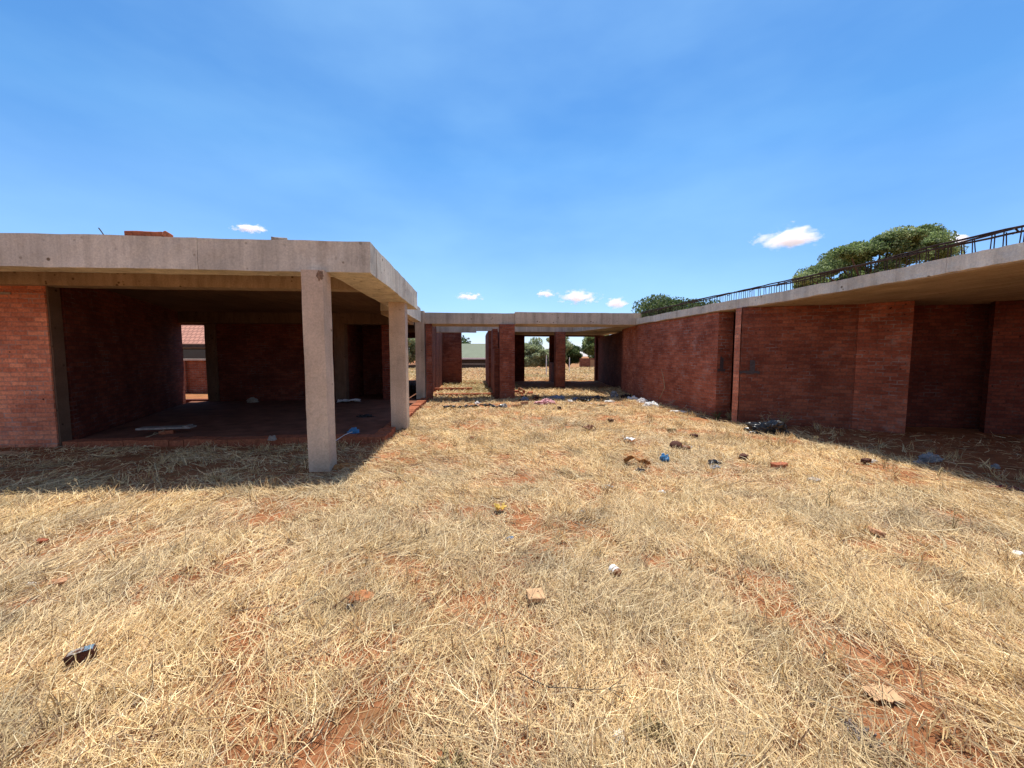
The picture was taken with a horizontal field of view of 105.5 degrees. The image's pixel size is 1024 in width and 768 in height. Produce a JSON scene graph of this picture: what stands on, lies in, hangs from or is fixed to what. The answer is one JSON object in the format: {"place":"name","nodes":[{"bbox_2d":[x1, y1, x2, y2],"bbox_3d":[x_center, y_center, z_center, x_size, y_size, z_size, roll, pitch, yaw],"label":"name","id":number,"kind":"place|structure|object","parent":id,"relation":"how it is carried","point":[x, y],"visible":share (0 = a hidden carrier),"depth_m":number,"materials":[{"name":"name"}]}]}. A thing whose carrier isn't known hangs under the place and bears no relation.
{"place":"outdoors","nodes":[
{"label":"outdoors","id":0,"kind":"place"},
{"bbox_2d":[356,414,375,416],"bbox_3d":[-3.363,0.728,8.973,0.461,0.063,0.198,0,4,-5],"label":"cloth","id":1,"kind":"object","parent":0,"point":[365,415],"visible":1,"depth_m":8.95,"materials":[{"name":"black fabric"}]},
{"bbox_2d":[0,356,1023,767],"bbox_3d":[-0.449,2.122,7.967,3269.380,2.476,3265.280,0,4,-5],"label":"ground","id":2,"kind":"structure","parent":0,"point":[320,746],"depth_m":2.37,"materials":[{"name":"beige plant"}]},
{"bbox_2d":[0,451,24,455],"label":"board","id":3,"kind":"object","parent":2,"relation":"on","point":[14,453],"visible":0.89,"depth_m":5.81,"materials":[{"name":"brown wood"}]},
{"bbox_2d":[2,484,25,496],"bbox_3d":[-5.330,1.165,4.165,0.146,0.142,0.148,-3,5,-34],"label":"dry weed","id":4,"kind":"object","parent":2,"relation":"on","point":[13,490],"visible":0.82,"depth_m":4.17,"materials":[{"name":"beige plant"}]},
{"bbox_2d":[37,537,48,542],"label":"brick","id":5,"kind":"object","parent":2,"relation":"on","point":[42,539],"visible":0.98,"depth_m":3.07,"materials":[{"name":"brick"}]},
{"bbox_2d":[43,578,68,586],"bbox_3d":[-2.920,1.272,2.497,0.107,0.035,0.068,-1,4,-17],"label":"stone","id":6,"kind":"object","parent":2,"relation":"on","point":[61,582],"visible":0.62,"depth_m":2.48,"materials":[{"name":"stone"}]},
{"bbox_2d":[64,478,97,493],"bbox_3d":[-4.697,1.125,4.236,0.153,0.196,0.257,3,5,31],"label":"dry weed","id":7,"kind":"object","parent":2,"relation":"on","point":[79,487],"visible":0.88,"depth_m":4.24,"materials":[{"name":"beige plant"}]},
{"bbox_2d":[67,643,99,669],"bbox_3d":[-2.078,1.320,1.889,0.103,0.077,0.051,-6,9,-29],"label":"rubbish","id":8,"kind":"object","parent":2,"relation":"on","point":[81,654],"visible":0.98,"depth_m":1.87,"materials":[{"name":"plastic"}]},
{"bbox_2d":[181,325,205,358],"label":"house","id":9,"kind":"structure","parent":2,"relation":"on","point":[193,341],"depth_m":26.07,"materials":[{"name":"red tile"}]},
{"bbox_2d":[183,349,205,358],"bbox_3d":[-21.227,-1.860,26.115,1.600,1.000,0.090,0,4,-5],"label":"window","id":10,"kind":"structure","parent":9,"relation":"in","point":[187,353],"depth_m":26.06,"materials":[{"name":"grey glass"}]},
{"bbox_2d":[183,359,207,392],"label":"boundary wall","id":11,"kind":"structure","parent":2,"relation":"on","point":[195,374],"depth_m":15.64,"materials":[{"name":"brick"}]},
{"bbox_2d":[0,232,442,471],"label":"brick building","id":12,"kind":"structure","parent":2,"relation":"on","point":[302,337],"depth_m":6.97,"materials":[{"name":"concrete"}]},
{"bbox_2d":[124,231,142,235],"bbox_3d":[-4.636,-1.843,4.814,0.220,0.077,0.109,0,4,-5],"label":"brick","id":13,"kind":"object","parent":12,"relation":"on","point":[139,233],"visible":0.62,"depth_m":4.76,"materials":[{"name":"brick"}]},
{"bbox_2d":[143,231,162,236],"bbox_3d":[-4.440,-1.846,4.843,0.218,0.076,0.109,-1,4,-8],"label":"brick","id":14,"kind":"object","parent":12,"relation":"on","point":[148,233],"visible":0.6,"depth_m":4.79,"materials":[{"name":"brick"}]},
{"bbox_2d":[159,429,173,434],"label":"brick","id":15,"kind":"object","parent":12,"relation":"on","point":[162,432],"visible":0.96,"depth_m":6.99,"materials":[{"name":"brick"}]},
{"bbox_2d":[135,424,196,429],"bbox_3d":[-6.247,0.778,7.044,0.843,0.056,0.204,-1,4,-12],"label":"board","id":16,"kind":"object","parent":15,"relation":"on","point":[188,426],"visible":1,"depth_m":6.99,"materials":[{"name":"grey wood"}]},
{"bbox_2d":[161,231,173,236],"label":"brick","id":17,"kind":"object","parent":12,"relation":"on","point":[165,234],"visible":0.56,"depth_m":4.83,"materials":[{"name":"brick"}]},
{"bbox_2d":[246,397,258,402],"bbox_3d":[-7.831,0.475,11.747,0.330,0.167,0.239,1,4,15],"label":"stone","id":18,"kind":"object","parent":12,"relation":"on","point":[251,400],"visible":0.99,"depth_m":11.68,"materials":[{"name":"grey stone"}]},
{"bbox_2d":[268,435,276,440],"bbox_3d":[-4.003,0.896,6.502,0.136,0.087,0.116,1,4,15],"label":"stone","id":19,"kind":"object","parent":12,"relation":"on","point":[272,438],"visible":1,"depth_m":6.47,"materials":[{"name":"grey stone"}]},
{"bbox_2d":[272,237,287,239],"bbox_3d":[-2.970,-1.839,4.971,0.184,0.076,0.129,-2,5,-22],"label":"stone","id":20,"kind":"object","parent":12,"relation":"on","point":[279,238],"visible":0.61,"depth_m":4.93,"materials":[{"name":"white stone"}]},
{"bbox_2d":[337,399,360,401],"bbox_3d":[-4.929,0.492,11.750,0.685,0.078,0.538,-2,5,-22],"label":"cardboard","id":21,"kind":"object","parent":12,"relation":"on","point":[344,400],"visible":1,"depth_m":11.77,"materials":[{"name":"cardboard"}]},
{"bbox_2d":[347,427,359,433],"bbox_3d":[-2.902,0.840,7.111,0.224,0.112,0.165,-2,5,-28],"label":"plastic bag","id":22,"kind":"object","parent":12,"relation":"on","point":[353,430],"visible":0.97,"depth_m":7.08,"materials":[{"name":"blue plastic"}]},
{"bbox_2d":[275,712,344,764],"bbox_3d":[-0.762,1.343,1.479,0.074,0.069,0.241,4,6,45],"label":"twig","id":23,"kind":"object","parent":2,"relation":"on","point":[311,738],"visible":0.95,"depth_m":1.47,"materials":[{"name":"brown wood"}]},
{"bbox_2d":[332,462,357,469],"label":"leaf litter","id":24,"kind":"object","parent":2,"relation":"on","point":[340,467],"visible":0.75,"depth_m":5.14,"materials":[{"name":"brown plant"}]},
{"bbox_2d":[345,590,373,602],"bbox_3d":[-0.939,1.302,2.397,0.187,0.030,0.120,0,4,-5],"label":"earth clod","id":25,"kind":"object","parent":2,"relation":"on","point":[366,595],"visible":0.62,"depth_m":2.38,"materials":[{"name":"orange soil"}]},
{"bbox_2d":[408,338,415,363],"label":"tree","id":26,"kind":"object","parent":2,"relation":"on","point":[411,352],"visible":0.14,"depth_m":51.28,"materials":[{"name":"green plant"}]},
{"bbox_2d":[408,365,484,367],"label":"boundary wall","id":27,"kind":"structure","parent":2,"relation":"on","point":[463,366],"depth_m":45.70,"materials":[{"name":"red brick"}]},
{"bbox_2d":[434,741,471,767],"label":"dry weed","id":28,"kind":"object","parent":2,"relation":"on","point":[444,752],"visible":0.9,"depth_m":1.42,"materials":[{"name":"beige plant"}]},
{"bbox_2d":[462,335,470,343],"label":"tree","id":29,"kind":"object","parent":2,"relation":"on","point":[464,340],"depth_m":75.41,"materials":[{"name":"green plant"}]},
{"bbox_2d":[442,404,502,408],"bbox_3d":[-1.111,0.627,11.076,1.775,0.167,0.366,-1,4,-15],"label":"torn plastic","id":30,"kind":"object","parent":2,"relation":"on","point":[475,405],"visible":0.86,"depth_m":11.13,"materials":[{"name":"white plastic"}]},
{"bbox_2d":[462,344,484,364],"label":"house","id":31,"kind":"structure","parent":2,"relation":"on","point":[473,354],"depth_m":56.87,"materials":[{"name":"green tile"}]},
{"bbox_2d":[494,503,505,510],"bbox_3d":[-0.112,1.158,3.678,0.114,0.064,0.083,-2,5,-22],"label":"paper","id":32,"kind":"object","parent":2,"relation":"on","point":[497,507],"visible":1,"depth_m":3.67,"materials":[{"name":"yellow paper"}]},
{"bbox_2d":[424,312,640,399],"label":"brick building","id":33,"kind":"structure","parent":2,"relation":"on","point":[506,334],"depth_m":15.82,"materials":[{"name":"red brick"}]},
{"bbox_2d":[526,587,545,602],"bbox_3d":[0.145,1.292,2.382,0.101,0.036,0.121,-1,4,-8],"label":"brick","id":34,"kind":"object","parent":2,"relation":"on","point":[536,597],"visible":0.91,"depth_m":2.35,"materials":[{"name":"brown brick"}]},
{"bbox_2d":[525,337,548,366],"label":"tree","id":35,"kind":"object","parent":2,"relation":"on","point":[536,352],"visible":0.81,"depth_m":55.03,"materials":[{"name":"green plant"}]},
{"bbox_2d":[534,398,555,404],"bbox_3d":[1.001,0.529,11.850,0.697,0.200,0.416,-1,4,-11],"label":"cloth","id":36,"kind":"object","parent":2,"relation":"on","point":[545,401],"visible":0.79,"depth_m":11.78,"materials":[{"name":"pink fabric"}]},
{"bbox_2d":[547,395,564,399],"bbox_3d":[1.500,0.449,13.198,0.740,0.188,0.380,-1,4,-11],"label":"cloth","id":37,"kind":"object","parent":2,"relation":"on","point":[559,397],"visible":0.5,"depth_m":13.14,"materials":[{"name":"fabric"}]},
{"bbox_2d":[546,337,572,360],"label":"tree","id":38,"kind":"object","parent":2,"relation":"on","point":[569,345],"visible":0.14,"depth_m":50.09,"materials":[{"name":"green plant"}]},
{"bbox_2d":[565,344,582,366],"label":"tree","id":39,"kind":"object","parent":2,"relation":"on","point":[574,354],"visible":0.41,"depth_m":53.61,"materials":[{"name":"green plant"}]},
{"bbox_2d":[517,666,636,712],"bbox_3d":[0.283,1.315,1.716,0.558,0.101,0.253,1,4,15],"label":"twig","id":40,"kind":"object","parent":2,"relation":"on","point":[584,689],"visible":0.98,"depth_m":1.71,"materials":[{"name":"brown wood"}]},
{"bbox_2d":[576,396,593,401],"bbox_3d":[2.397,0.480,12.798,0.664,0.175,0.411,0,4,-5],"label":"rubbish","id":41,"kind":"object","parent":2,"relation":"on","point":[586,398],"visible":0.77,"depth_m":12.67,"materials":[{"name":"black plastic"}]},
{"bbox_2d":[579,358,593,366],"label":"boundary wall","id":42,"kind":"structure","parent":2,"relation":"on","point":[586,362],"depth_m":51.02,"materials":[{"name":"red brick"}]},
{"bbox_2d":[582,424,595,430],"bbox_3d":[1.507,0.854,7.619,0.286,0.114,0.190,-3,5,-39],"label":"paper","id":43,"kind":"object","parent":2,"relation":"on","point":[588,426],"visible":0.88,"depth_m":7.62,"materials":[{"name":"beige paper"}]},
{"bbox_2d":[580,335,606,355],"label":"tree","id":44,"kind":"object","parent":2,"relation":"on","point":[588,346],"visible":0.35,"depth_m":51.80,"materials":[{"name":"green plant"}]},
{"bbox_2d":[591,395,603,399],"bbox_3d":[2.877,0.459,13.211,0.564,0.161,0.372,-2,5,-22],"label":"rubbish","id":45,"kind":"object","parent":2,"relation":"on","point":[598,397],"visible":0.49,"depth_m":13.15,"materials":[{"name":"black plastic"}]},
{"bbox_2d":[610,391,618,397],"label":"plastic bag","id":46,"kind":"object","parent":2,"relation":"on","point":[613,394],"visible":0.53,"depth_m":13.81,"materials":[{"name":"grey"}]},
{"bbox_2d":[608,564,621,576],"bbox_3d":[0.707,1.279,2.655,0.065,0.065,0.095,-1,4,-19],"label":"plastic bag","id":47,"kind":"object","parent":2,"relation":"on","point":[615,572],"visible":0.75,"depth_m":2.63,"materials":[{"name":"white plastic"}]},
{"bbox_2d":[612,729,626,745],"bbox_3d":[0.427,1.376,1.523,0.070,0.038,0.083,2,4,21],"label":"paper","id":48,"kind":"object","parent":2,"relation":"on","point":[618,737],"visible":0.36,"depth_m":1.51,"materials":[{"name":"white paper"}]},
{"bbox_2d":[618,394,631,398],"bbox_3d":[3.955,0.425,13.623,0.716,0.190,0.380,-3,5,-39],"label":"rubbish","id":49,"kind":"object","parent":2,"relation":"on","point":[625,396],"visible":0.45,"depth_m":13.54,"materials":[{"name":"black plastic"}]},
{"bbox_2d":[623,455,650,464],"bbox_3d":[1.688,1.030,5.250,0.356,0.145,0.106,2,5,23],"label":"brick","id":50,"kind":"object","parent":2,"relation":"on","point":[628,458],"visible":0.96,"depth_m":5.25,"materials":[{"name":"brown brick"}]},
{"bbox_2d":[637,398,647,402],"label":"plastic bag","id":51,"kind":"object","parent":2,"relation":"on","point":[641,400],"visible":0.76,"depth_m":12.35,"materials":[{"name":"white plastic"}]},
{"bbox_2d":[644,401,657,406],"bbox_3d":[4.104,0.583,11.497,0.514,0.175,0.288,2,5,29],"label":"plastic bag","id":52,"kind":"object","parent":2,"relation":"on","point":[649,403],"visible":0.68,"depth_m":11.46,"materials":[{"name":"white plastic"}]},
{"bbox_2d":[629,709,676,749],"bbox_3d":[0.566,1.370,1.539,0.168,0.101,0.139,3,5,38],"label":"dry weed","id":53,"kind":"object","parent":2,"relation":"on","point":[659,741],"visible":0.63,"depth_m":1.53,"materials":[{"name":"beige plant"}]},
{"bbox_2d":[659,453,669,461],"bbox_3d":[2.154,1.037,5.501,0.147,0.119,0.147,2,5,29],"label":"plastic bag","id":54,"kind":"object","parent":2,"relation":"on","point":[663,456],"visible":0.85,"depth_m":5.47,"materials":[{"name":"blue plastic"}]},
{"bbox_2d":[656,400,678,406],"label":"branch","id":55,"kind":"object","parent":2,"relation":"on","point":[667,404],"visible":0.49,"depth_m":11.19,"materials":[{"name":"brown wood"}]},
{"bbox_2d":[631,293,718,317],"bbox_3d":[17.626,-5.382,41.270,10.779,8.167,10.443,0,4,-5],"label":"tree","id":56,"kind":"object","parent":2,"relation":"on","point":[651,302],"visible":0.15,"depth_m":39.68,"materials":[{"name":"green plant"}]},
{"bbox_2d":[669,441,690,451],"bbox_3d":[2.671,1.004,6.180,0.316,0.185,0.190,3,5,33],"label":"brick","id":57,"kind":"object","parent":2,"relation":"on","point":[678,444],"visible":0.71,"depth_m":6.13,"materials":[{"name":"brick"}]},
{"bbox_2d":[708,459,721,464],"bbox_3d":[2.782,1.078,5.364,0.204,0.075,0.121,-1,4,-17],"label":"plastic bag","id":58,"kind":"object","parent":2,"relation":"on","point":[714,462],"visible":0.62,"depth_m":5.33,"materials":[{"name":"white plastic"}]},
{"bbox_2d":[726,410,731,419],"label":"dry weed","id":59,"kind":"object","parent":2,"relation":"on","point":[730,414],"visible":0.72,"depth_m":9.17,"materials":[{"name":"brown plant"}]},
{"bbox_2d":[724,750,755,756],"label":"twig","id":60,"kind":"object","parent":2,"relation":"on","point":[744,755],"visible":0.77,"depth_m":1.42,"materials":[{"name":"brown wood"}]},
{"bbox_2d":[738,453,749,459],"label":"brick","id":61,"kind":"object","parent":2,"relation":"on","point":[743,455],"visible":0.92,"depth_m":5.64,"materials":[{"name":"brick"}]},
{"bbox_2d":[743,419,795,436],"bbox_3d":[4.953,0.834,7.470,0.815,0.305,0.515,0,4,6],"label":"tarpaulin","id":62,"kind":"object","parent":2,"relation":"on","point":[771,426],"visible":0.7,"depth_m":7.42,"materials":[{"name":"black plastic"}]},
{"bbox_2d":[770,462,788,469],"bbox_3d":[3.560,1.092,5.186,0.232,0.091,0.106,-1,4,-19],"label":"brick","id":63,"kind":"object","parent":2,"relation":"on","point":[776,464],"visible":0.73,"depth_m":5.15,"materials":[{"name":"brick"}]},
{"bbox_2d":[777,410,792,422],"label":"dry weed","id":64,"kind":"object","parent":2,"relation":"on","point":[784,420],"visible":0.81,"depth_m":8.20,"materials":[{"name":"brown plant"}]},
{"bbox_2d":[808,476,821,482],"bbox_3d":[3.579,1.137,4.601,0.172,0.051,0.101,1,9,-34],"label":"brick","id":65,"kind":"object","parent":2,"relation":"on","point":[815,479],"visible":0.55,"depth_m":4.59,"materials":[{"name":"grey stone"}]},
{"bbox_2d":[622,225,1023,434],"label":"brick building","id":66,"kind":"structure","parent":2,"relation":"on","point":[937,343],"depth_m":8.07,"materials":[{"name":"brick"}]},
{"bbox_2d":[824,484,835,506],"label":"dry weed","id":67,"kind":"object","parent":2,"relation":"on","point":[829,495],"visible":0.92,"depth_m":3.81,"materials":[{"name":"beige plant"}]},
{"bbox_2d":[799,611,881,659],"bbox_3d":[1.766,1.314,2.092,0.112,0.090,0.342,-3,5,-38],"label":"twig","id":68,"kind":"object","parent":2,"relation":"on","point":[846,635],"visible":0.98,"depth_m":2.07,"materials":[{"name":"brown wood"}]},
{"bbox_2d":[831,713,888,754],"bbox_3d":[1.390,1.396,1.551,0.139,0.067,0.177,0,4,-5],"label":"dry weed","id":69,"kind":"object","parent":2,"relation":"on","point":[858,733],"visible":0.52,"depth_m":1.55,"materials":[{"name":"plant"}]},
{"bbox_2d":[860,458,870,463],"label":"brick","id":70,"kind":"object","parent":2,"relation":"on","point":[866,460],"visible":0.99,"depth_m":5.40,"materials":[{"name":"brick"}]},
{"bbox_2d":[869,527,885,537],"bbox_3d":[3.055,1.238,3.254,0.086,0.049,0.132,22,5,27],"label":"brick","id":71,"kind":"object","parent":2,"relation":"on","point":[876,531],"visible":0.8,"depth_m":3.21,"materials":[{"name":"brick"}]},
{"bbox_2d":[792,223,968,288],"bbox_3d":[27.178,-6.384,28.817,17.639,11.976,6.645,0,4,-5],"label":"tree","id":72,"kind":"object","parent":2,"relation":"on","point":[898,240],"visible":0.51,"depth_m":26.31,"materials":[{"name":"green plant"}]},
{"bbox_2d":[859,682,905,703],"bbox_3d":[1.634,1.363,1.718,0.135,0.009,0.099,1,4,9],"label":"cardboard","id":73,"kind":"object","parent":2,"relation":"on","point":[896,696],"visible":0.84,"depth_m":1.71,"materials":[{"name":"beige cardboard"}]},
{"bbox_2d":[911,460,925,465],"bbox_3d":[5.607,1.077,5.356,0.204,0.069,0.125,-1,4,-17],"label":"plastic bag","id":74,"kind":"object","parent":2,"relation":"on","point":[917,462],"visible":0.55,"depth_m":5.34,"materials":[{"name":"grey"}]},
{"bbox_2d":[918,452,943,462],"bbox_3d":[5.956,1.034,5.535,0.345,0.133,0.207,-1,4,-17],"label":"plastic bag","id":75,"kind":"object","parent":2,"relation":"on","point":[928,457],"visible":0.96,"depth_m":5.48,"materials":[{"name":"blue plastic"}]},
{"bbox_2d":[929,530,947,550],"bbox_3d":[3.421,1.255,3.112,0.063,0.050,0.306,2,5,30],"label":"twig","id":76,"kind":"object","parent":2,"relation":"on","point":[943,540],"visible":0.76,"depth_m":3.09,"materials":[{"name":"brown wood"}]},
{"bbox_2d":[951,504,961,529],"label":"dry weed","id":77,"kind":"object","parent":2,"relation":"on","point":[953,524],"visible":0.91,"depth_m":3.32,"materials":[{"name":"beige plant"}]},
{"bbox_2d":[990,463,1000,468],"bbox_3d":[6.483,1.098,5.227,0.112,0.062,0.096,-1,4,-17],"label":"plastic bag","id":78,"kind":"object","parent":2,"relation":"on","point":[996,466],"visible":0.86,"depth_m":5.20,"materials":[{"name":"blue"}]},
{"bbox_2d":[988,485,1023,491],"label":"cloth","id":79,"kind":"object","parent":2,"relation":"on","point":[999,486],"visible":0.38,"depth_m":4.36,"materials":[{"name":"beige fabric"}]},
{"bbox_2d":[0,0,1023,355],"label":"sky","id":80,"kind":"structure","parent":0,"point":[501,156],"materials":[{"name":"blue"}]},
{"bbox_2d":[635,467,645,471],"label":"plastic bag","id":81,"kind":"object","parent":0,"point":[640,469],"visible":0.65,"depth_m":4.98,"materials":[{"name":"grey plastic"}]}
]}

